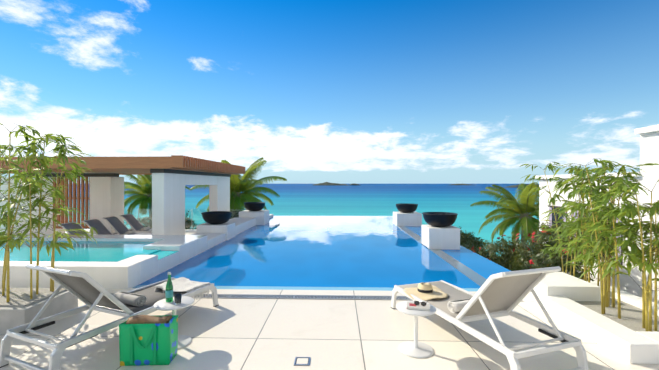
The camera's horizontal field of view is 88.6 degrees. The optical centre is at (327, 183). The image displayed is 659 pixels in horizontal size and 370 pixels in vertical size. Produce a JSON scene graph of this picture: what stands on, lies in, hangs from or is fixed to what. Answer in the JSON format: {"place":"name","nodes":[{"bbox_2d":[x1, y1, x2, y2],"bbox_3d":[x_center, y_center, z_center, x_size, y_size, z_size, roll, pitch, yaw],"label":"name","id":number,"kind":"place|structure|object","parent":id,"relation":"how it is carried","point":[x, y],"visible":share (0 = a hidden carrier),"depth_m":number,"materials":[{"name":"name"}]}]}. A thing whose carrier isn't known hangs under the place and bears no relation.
{"place":"outdoors","nodes":[
{"label":"outdoors","id":0,"kind":"place"},
{"bbox_2d":[0,241,160,261],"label":"spa water","id":1,"kind":"structure","parent":0,"point":[100,251],"depth_m":7.22,"materials":[{"name":"teal liquid"}]},
{"bbox_2d":[0,173,229,234],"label":"pergola walls","id":2,"kind":"structure","parent":0,"point":[168,201],"depth_m":13.71,"materials":[{"name":"white paint"}]},
{"bbox_2d":[53,177,89,228],"bbox_3d":[-10.481,0.788,13.911,1.620,2.130,0.120,0,0,2],"label":"slat screen","id":3,"kind":"object","parent":2,"relation":"attached to","point":[85,198],"visible":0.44,"depth_m":13.86,"materials":[{"name":"brown wood"}]},
{"bbox_2d":[0,155,244,174],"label":"pergola roof","id":4,"kind":"structure","parent":2,"relation":"on","point":[132,165],"depth_m":9.42,"materials":[{"name":"brown wood"}]},
{"bbox_2d":[27,169,230,176],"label":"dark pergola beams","id":5,"kind":"structure","parent":4,"relation":"attached to","point":[151,171],"depth_m":13.65,"materials":[{"name":"brown wood"}]},
{"bbox_2d":[65,229,196,234],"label":"pergola floor","id":6,"kind":"structure","parent":0,"point":[190,231],"depth_m":15.16,"materials":[{"name":"tile"}]},
{"bbox_2d":[58,222,88,234],"bbox_3d":[-7.189,1.688,10.402,2.139,0.942,0.766,0,0,2],"label":"lounge chair","id":7,"kind":"object","parent":6,"relation":"on","point":[71,226],"visible":0.08,"depth_m":10.40,"materials":[{"name":"white fabric"}]},
{"bbox_2d":[82,219,112,234],"bbox_3d":[-7.161,1.688,11.352,2.139,0.942,0.766,0,0,2],"label":"lounge chair","id":8,"kind":"object","parent":6,"relation":"on","point":[100,228],"visible":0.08,"depth_m":11.38,"materials":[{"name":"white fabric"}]},
{"bbox_2d":[102,216,151,234],"bbox_3d":[-7.133,1.688,12.301,2.139,0.942,0.766,0,0,2],"label":"lounge chair","id":9,"kind":"object","parent":6,"relation":"on","point":[117,225],"visible":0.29,"depth_m":12.30,"materials":[{"name":"white fabric"}]},
{"bbox_2d":[125,230,135,234],"bbox_3d":[-7.183,1.770,12.303,0.142,0.127,0.408,0,0,2],"label":"lounge towel","id":10,"kind":"object","parent":9,"relation":"on","point":[130,232],"visible":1,"depth_m":12.20,"materials":[{"name":"white fabric"}]},
{"bbox_2d":[119,214,151,231],"bbox_3d":[-7.104,1.688,13.251,2.139,0.942,0.766,0,0,2],"label":"lounge chair","id":11,"kind":"object","parent":6,"relation":"on","point":[134,223],"visible":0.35,"depth_m":13.20,"materials":[{"name":"white fabric"}]},
{"bbox_2d":[124,208,245,228],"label":"shrubs","id":12,"kind":"object","parent":6,"relation":"on","point":[138,212],"visible":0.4,"depth_m":15.63,"materials":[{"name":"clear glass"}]},
{"bbox_2d":[0,214,272,288],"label":"wall","id":13,"kind":"structure","parent":0,"point":[132,272],"depth_m":5.92,"materials":[{"name":"white paint"}]},
{"bbox_2d":[1,234,205,245],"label":"pool coping","id":14,"kind":"object","parent":13,"relation":"on","point":[173,240],"visible":0.87,"depth_m":8.63,"materials":[{"name":"white stone"}]},
{"bbox_2d":[150,251,177,259],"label":"pool water","id":15,"kind":"structure","parent":13,"relation":"on","point":[161,254],"depth_m":7.13,"materials":[{"name":"teal liquid"}]},
{"bbox_2d":[197,222,234,239],"bbox_3d":[-3.591,2.028,10.936,0.970,1.450,0.820,0,0,2],"label":"pedestal","id":16,"kind":"object","parent":13,"relation":"on","point":[228,228],"visible":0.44,"depth_m":10.53,"materials":[{"name":"white paint"}]},
{"bbox_2d":[201,211,231,223],"bbox_3d":[-3.586,1.118,10.946,0.954,0.370,0.954,0,0,2],"label":"bowl","id":17,"kind":"object","parent":16,"relation":"on","point":[216,217],"visible":1,"depth_m":10.63,"materials":[{"name":"black"}]},
{"bbox_2d":[239,210,268,224],"bbox_3d":[-3.241,1.983,14.987,1.110,1.540,1.100,0,0,2],"label":"pedestal","id":18,"kind":"object","parent":13,"relation":"attached to","point":[261,217],"visible":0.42,"depth_m":14.44,"materials":[{"name":"white paint"}]},
{"bbox_2d":[244,202,264,210],"bbox_3d":[-3.236,1.028,14.987,0.954,0.370,0.954,0,0,2],"label":"bowl","id":19,"kind":"object","parent":18,"relation":"on","point":[254,206],"visible":1,"depth_m":14.65,"materials":[{"name":"black"}]},
{"bbox_2d":[124,175,189,228],"bbox_3d":[-14.246,4.774,27.372,5.382,11.975,5.604,0,0,42],"label":"palm","id":20,"kind":"object","parent":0,"point":[143,197],"visible":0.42,"depth_m":26.39,"materials":[{"name":"green plant"}]},
{"bbox_2d":[139,211,196,228],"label":"bush","id":21,"kind":"object","parent":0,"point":[187,221],"depth_m":18.88,"materials":[{"name":"green plant"}]},
{"bbox_2d":[189,157,286,211],"bbox_3d":[-6.328,4.489,23.146,6.017,12.559,5.984,0,0,43],"label":"palm","id":22,"kind":"object","parent":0,"point":[244,184],"visible":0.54,"depth_m":22.51,"materials":[{"name":"green plant"}]},
{"bbox_2d":[231,209,243,218],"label":"bush","id":23,"kind":"object","parent":22,"relation":"attached to","point":[234,213],"depth_m":20.39,"materials":[{"name":"green plant"}]},
{"bbox_2d":[68,184,538,255],"bbox_3d":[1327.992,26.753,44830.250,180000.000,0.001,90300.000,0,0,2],"label":"sea","id":24,"kind":"structure","parent":0,"point":[349,200],"depth_m":503.40,"materials":[{"name":"teal liquid"}]},
{"bbox_2d":[133,285,478,290],"bbox_3d":[-0.341,1.911,5.678,5.940,0.284,0.219,0,0,2],"label":"pool shelf","id":25,"kind":"object","parent":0,"point":[315,288],"visible":0.14,"depth_m":5.69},
{"bbox_2d":[139,216,508,287],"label":"pool water","id":26,"kind":"structure","parent":0,"point":[332,251],"depth_m":7.99,"materials":[{"name":"blue liquid"}]},
{"bbox_2d":[0,0,658,183],"label":"sky","id":27,"kind":"structure","parent":0,"point":[332,91],"materials":[{"name":"blue"}]},
{"bbox_2d":[312,182,348,185],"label":"island","id":28,"kind":"structure","parent":0,"point":[328,184],"depth_m":4628.22,"materials":[{"name":"grey stone"}]},
{"bbox_2d":[460,234,482,253],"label":"bush","id":29,"kind":"object","parent":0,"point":[467,245],"visible":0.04,"depth_m":13.14,"materials":[{"name":"green plant"}]},
{"bbox_2d":[470,182,538,245],"bbox_3d":[9.668,4.363,16.538,4.582,8.853,4.587,0,0,43],"label":"palm","id":30,"kind":"object","parent":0,"point":[526,208],"visible":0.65,"depth_m":16.38,"materials":[{"name":"green plant"}]},
{"bbox_2d":[503,184,537,187],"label":"island","id":31,"kind":"structure","parent":0,"point":[514,186],"depth_m":2237.52,"materials":[{"name":"grey stone"}]},
{"bbox_2d":[525,219,582,265],"bbox_3d":[6.318,1.764,9.426,1.724,1.625,1.598,0,0,43],"label":"bush","id":32,"kind":"object","parent":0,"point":[536,233],"visible":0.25,"depth_m":9.29,"materials":[{"name":"green plant"}]},
{"bbox_2d":[519,162,594,278],"bbox_3d":[4.225,0.927,6.090,1.371,2.652,0.964,0,0,21],"label":"bamboo","id":33,"kind":"object","parent":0,"point":[553,198],"visible":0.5,"depth_m":6.15,"materials":[{"name":"green plant"}]},
{"bbox_2d":[548,205,622,264],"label":"villa windows","id":34,"kind":"structure","parent":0,"point":[552,217],"depth_m":11.02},
{"bbox_2d":[535,125,658,303],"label":"villa","id":35,"kind":"object","parent":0,"point":[649,144],"visible":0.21,"depth_m":8.23,"materials":[{"name":"white paint"}]},
{"bbox_3d":[3.619,4.813,12.183,0.689,5.880,13.300,0,0,2],"label":"outer wall","id":36,"kind":"object","parent":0,"visible":0},
{"bbox_2d":[393,212,421,225],"bbox_3d":[3.424,2.003,14.565,1.040,1.500,1.050,0,0,2],"label":"pedestal","id":37,"kind":"object","parent":36,"relation":"attached to","point":[407,219],"visible":0.4,"depth_m":14.04,"materials":[{"name":"white paint"}]},
{"bbox_2d":[396,203,417,212],"bbox_3d":[3.414,1.068,14.560,0.954,0.370,0.954,0,0,2],"label":"bowl","id":38,"kind":"object","parent":37,"relation":"on","point":[406,207],"visible":1,"depth_m":14.24,"materials":[{"name":"black"}]},
{"bbox_3d":[-5.996,4.953,-0.138,20.320,5.599,11.500,0,0,2],"label":"terrace base","id":39,"kind":"object","parent":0,"visible":0},
{"bbox_2d":[0,288,658,369],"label":"deck","id":40,"kind":"structure","parent":39,"relation":"on","point":[259,334],"depth_m":3.79,"materials":[{"name":"tile"}]},
{"bbox_2d":[0,291,77,334],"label":"planter","id":41,"kind":"object","parent":40,"relation":"on","point":[13,317],"visible":0.35,"depth_m":4.00,"materials":[{"name":"stone"}]},
{"bbox_2d":[0,288,66,306],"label":"planter soil","id":42,"kind":"structure","parent":41,"relation":"on","point":[19,297],"depth_m":4.28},
{"bbox_2d":[0,149,66,288],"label":"bamboo","id":43,"kind":"object","parent":42,"relation":"on","point":[15,199],"visible":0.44,"depth_m":4.63,"materials":[{"name":"green plant"}]},
{"bbox_2d":[0,123,97,301],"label":"bamboo","id":44,"kind":"object","parent":42,"relation":"on","point":[30,190],"visible":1,"depth_m":4.34,"materials":[{"name":"green plant"}]},
{"bbox_2d":[0,264,218,369],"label":"lounger","id":45,"kind":"object","parent":40,"relation":"on","point":[92,294],"visible":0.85,"depth_m":3.47,"materials":[{"name":"white painted metal"},{"name":"grey-beige fabric"}]},
{"bbox_2d":[113,291,146,306],"bbox_3d":[-2.366,1.370,4.022,0.428,0.127,0.142,0,0,23],"label":"towel roll","id":46,"kind":"object","parent":45,"relation":"on","point":[138,300],"visible":0.94,"depth_m":3.96,"materials":[{"name":"grey fabric"}]},
{"bbox_2d":[152,277,209,299],"bbox_3d":[-2.009,1.468,4.642,0.586,0.203,0.502,0,0,23],"label":"draped towel","id":47,"kind":"object","parent":45,"relation":"on","point":[182,284],"visible":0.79,"depth_m":4.63,"materials":[{"name":"white fabric"}]},
{"bbox_2d":[119,314,177,365],"bbox_3d":[-1.770,1.532,3.358,0.478,0.442,0.290,0,0,-2],"label":"tote bag","id":48,"kind":"object","parent":40,"relation":"on","point":[148,340],"visible":1,"depth_m":3.25,"materials":[{"name":"green fabric"}]},
{"bbox_2d":[153,296,193,349],"bbox_3d":[-1.681,1.528,3.705,0.410,0.450,0.410,0,0,2],"label":"side table","id":49,"kind":"object","parent":40,"relation":"on","point":[183,340],"visible":0.44,"depth_m":3.67,"materials":[{"name":"white"}]},
{"bbox_2d":[165,272,172,301],"bbox_3d":[-1.750,1.143,3.737,0.078,0.320,0.078,0,0,2],"label":"bottle","id":50,"kind":"object","parent":49,"relation":"on","point":[169,292],"visible":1,"depth_m":3.71,"materials":[{"name":"green glass"}]},
{"bbox_2d":[174,293,181,304],"bbox_3d":[-1.623,1.253,3.663,0.076,0.100,0.076,0,0,2],"label":"tumbler","id":51,"kind":"object","parent":49,"relation":"on","point":[177,297],"visible":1,"depth_m":3.64,"materials":[{"name":"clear glass"}]},
{"bbox_2d":[294,357,310,365],"bbox_3d":[-0.248,1.749,3.324,0.150,0.008,0.150,0,0,2],"label":"floor light","id":52,"kind":"object","parent":40,"relation":"on","point":[302,361],"visible":1,"depth_m":3.31,"materials":[{"name":"silver metal"}]},
{"bbox_2d":[111,293,522,300],"bbox_3d":[-0.305,1.747,5.196,6.440,0.012,0.160,0,0,2],"label":"drain grate","id":53,"kind":"object","parent":40,"relation":"on","point":[332,297],"visible":0.44,"depth_m":5.18,"materials":[{"name":"grey metal"}]},
{"bbox_2d":[396,301,435,357],"bbox_3d":[0.932,1.528,3.559,0.410,0.450,0.410,0,0,2],"label":"side table","id":54,"kind":"object","parent":40,"relation":"on","point":[415,348],"visible":0.75,"depth_m":3.52,"materials":[{"name":"white"}]},
{"bbox_2d":[407,302,429,310],"bbox_3d":[0.952,1.289,3.548,0.231,0.028,0.160,0,0,14],"label":"book and glasses","id":55,"kind":"object","parent":54,"relation":"on","point":[411,306],"visible":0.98,"depth_m":3.50,"materials":[{"name":"grey paper"}]},
{"bbox_2d":[414,301,427,305],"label":"sunglasses","id":56,"kind":"object","parent":55,"relation":"on","point":[418,303],"visible":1,"depth_m":3.53,"materials":[{"name":"black plastic"}]},
{"bbox_2d":[391,266,587,369],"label":"lounger","id":57,"kind":"object","parent":40,"relation":"on","point":[501,294],"visible":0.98,"depth_m":3.36,"materials":[{"name":"white painted metal"},{"name":"grey-beige fabric"}]},
{"bbox_2d":[404,282,447,300],"bbox_3d":[1.280,1.384,4.430,0.570,0.146,0.570,0,0,-38],"label":"straw hat","id":58,"kind":"object","parent":57,"relation":"on","point":[425,291],"visible":0.96,"depth_m":4.35,"materials":[{"name":"beige wicker"}]},
{"bbox_2d":[447,298,470,312],"bbox_3d":[1.577,1.370,3.817,0.428,0.127,0.142,0,0,-18],"label":"towel roll","id":59,"kind":"object","parent":57,"relation":"on","point":[455,306],"visible":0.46,"depth_m":3.75,"materials":[{"name":"white fabric"}]},
{"bbox_2d":[526,272,600,302],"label":"wall","id":60,"kind":"structure","parent":40,"relation":"on","point":[573,288],"depth_m":4.71,"materials":[{"name":"white paint"}]},
{"bbox_2d":[542,281,658,363],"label":"planter curb","id":61,"kind":"structure","parent":40,"relation":"on","point":[630,346],"depth_m":3.72,"materials":[{"name":"white paint"}]},
{"bbox_2d":[575,301,658,331],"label":"planter soil","id":62,"kind":"structure","parent":61,"relation":"in","point":[631,317],"depth_m":4.21,"materials":[{"name":"beige sand"}]},
{"bbox_2d":[558,172,652,318],"bbox_3d":[3.493,0.742,4.223,0.968,1.782,1.125,0,0,2],"label":"bamboo","id":63,"kind":"object","parent":62,"relation":"on","point":[616,265],"visible":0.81,"depth_m":4.15,"materials":[{"name":"green plant"}]},
{"bbox_2d":[561,158,653,307],"bbox_3d":[3.746,0.649,4.512,1.102,1.968,1.068,0,0,2],"label":"bamboo","id":64,"kind":"object","parent":62,"relation":"on","point":[594,177],"visible":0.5,"depth_m":4.46,"materials":[{"name":"green plant"}]},
{"bbox_2d":[591,177,658,331],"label":"bamboo","id":65,"kind":"object","parent":62,"relation":"on","point":[649,263],"visible":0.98,"depth_m":3.72,"materials":[{"name":"green plant"}]},
{"bbox_2d":[600,202,658,308],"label":"bamboo","id":66,"kind":"object","parent":62,"relation":"on","point":[646,247],"visible":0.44,"depth_m":4.02,"materials":[{"name":"green plant"}]},
{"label":"planter soil","id":67,"kind":"structure","parent":40,"relation":"on","visible":0},
{"bbox_2d":[542,165,635,280],"bbox_3d":[3.993,0.648,5.278,1.119,1.971,1.198,0,0,2],"label":"bamboo","id":68,"kind":"object","parent":67,"relation":"on","point":[577,172],"visible":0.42,"depth_m":5.28,"materials":[{"name":"green plant"}]},
{"bbox_2d":[554,160,658,285],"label":"bamboo","id":69,"kind":"object","parent":67,"relation":"on","point":[587,209],"visible":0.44,"depth_m":5.02,"materials":[{"name":"green plant"}]},
{"bbox_3d":[5.950,6.253,6.261,3.179,3.000,25.000,0,0,2],"label":"lower terrace","id":70,"kind":"object","parent":39,"relation":"attached to","visible":0},
{"bbox_2d":[459,226,488,251],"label":"bush","id":71,"kind":"object","parent":70,"relation":"on","point":[476,241],"visible":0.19,"depth_m":14.06,"materials":[{"name":"green plant"}]},
{"bbox_2d":[462,242,494,262],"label":"bush","id":72,"kind":"object","parent":70,"relation":"on","point":[490,259],"visible":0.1,"depth_m":10.48,"materials":[{"name":"green plant"}]},
{"bbox_2d":[472,235,531,270],"bbox_3d":[5.321,2.319,10.284,1.774,1.525,1.976,0,0,2],"label":"bush","id":73,"kind":"object","parent":70,"relation":"on","point":[493,248],"visible":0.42,"depth_m":9.89,"materials":[{"name":"green plant"}]},
{"bbox_2d":[502,236,551,270],"bbox_3d":[6.689,2.691,11.256,1.828,1.753,2.618,0,0,2],"label":"shrub","id":74,"kind":"object","parent":70,"relation":"on","point":[516,246],"visible":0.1,"depth_m":11.26,"materials":[{"name":"green plant"}]},
{"bbox_2d":[509,224,599,280],"bbox_3d":[5.641,2.180,8.656,2.026,2.139,2.315,0,0,2],"label":"hibiscus shrub","id":75,"kind":"object","parent":70,"relation":"on","point":[534,261],"visible":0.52,"depth_m":8.47,"materials":[{"name":"green plant"}]},
{"bbox_3d":[0.058,2.570,12.033,7.700,1.565,13.050,0,0,2],"label":"pool","id":76,"kind":"object","parent":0,"visible":0},
{"bbox_2d":[422,225,459,249],"bbox_3d":[3.159,1.978,9.490,0.830,1.550,0.830,0,0,2],"label":"pedestal","id":77,"kind":"object","parent":76,"relation":"on","point":[444,238],"visible":0.27,"depth_m":9.08,"materials":[{"name":"white paint"}]},
{"bbox_2d":[422,212,457,226],"bbox_3d":[3.154,1.018,9.495,0.954,0.370,0.954,0,0,2],"label":"bowl","id":78,"kind":"object","parent":77,"relation":"on","point":[440,219],"visible":1,"depth_m":9.18,"materials":[{"name":"black"}]},
{"bbox_2d":[397,226,486,285],"bbox_3d":[2.977,3.753,9.761,0.450,4.000,8.580,0,0,2],"label":"pool ledge","id":79,"kind":"object","parent":76,"relation":"attached to","point":[475,277],"visible":0.09,"depth_m":7.47,"materials":[{"name":"grey stone"}]}
]}

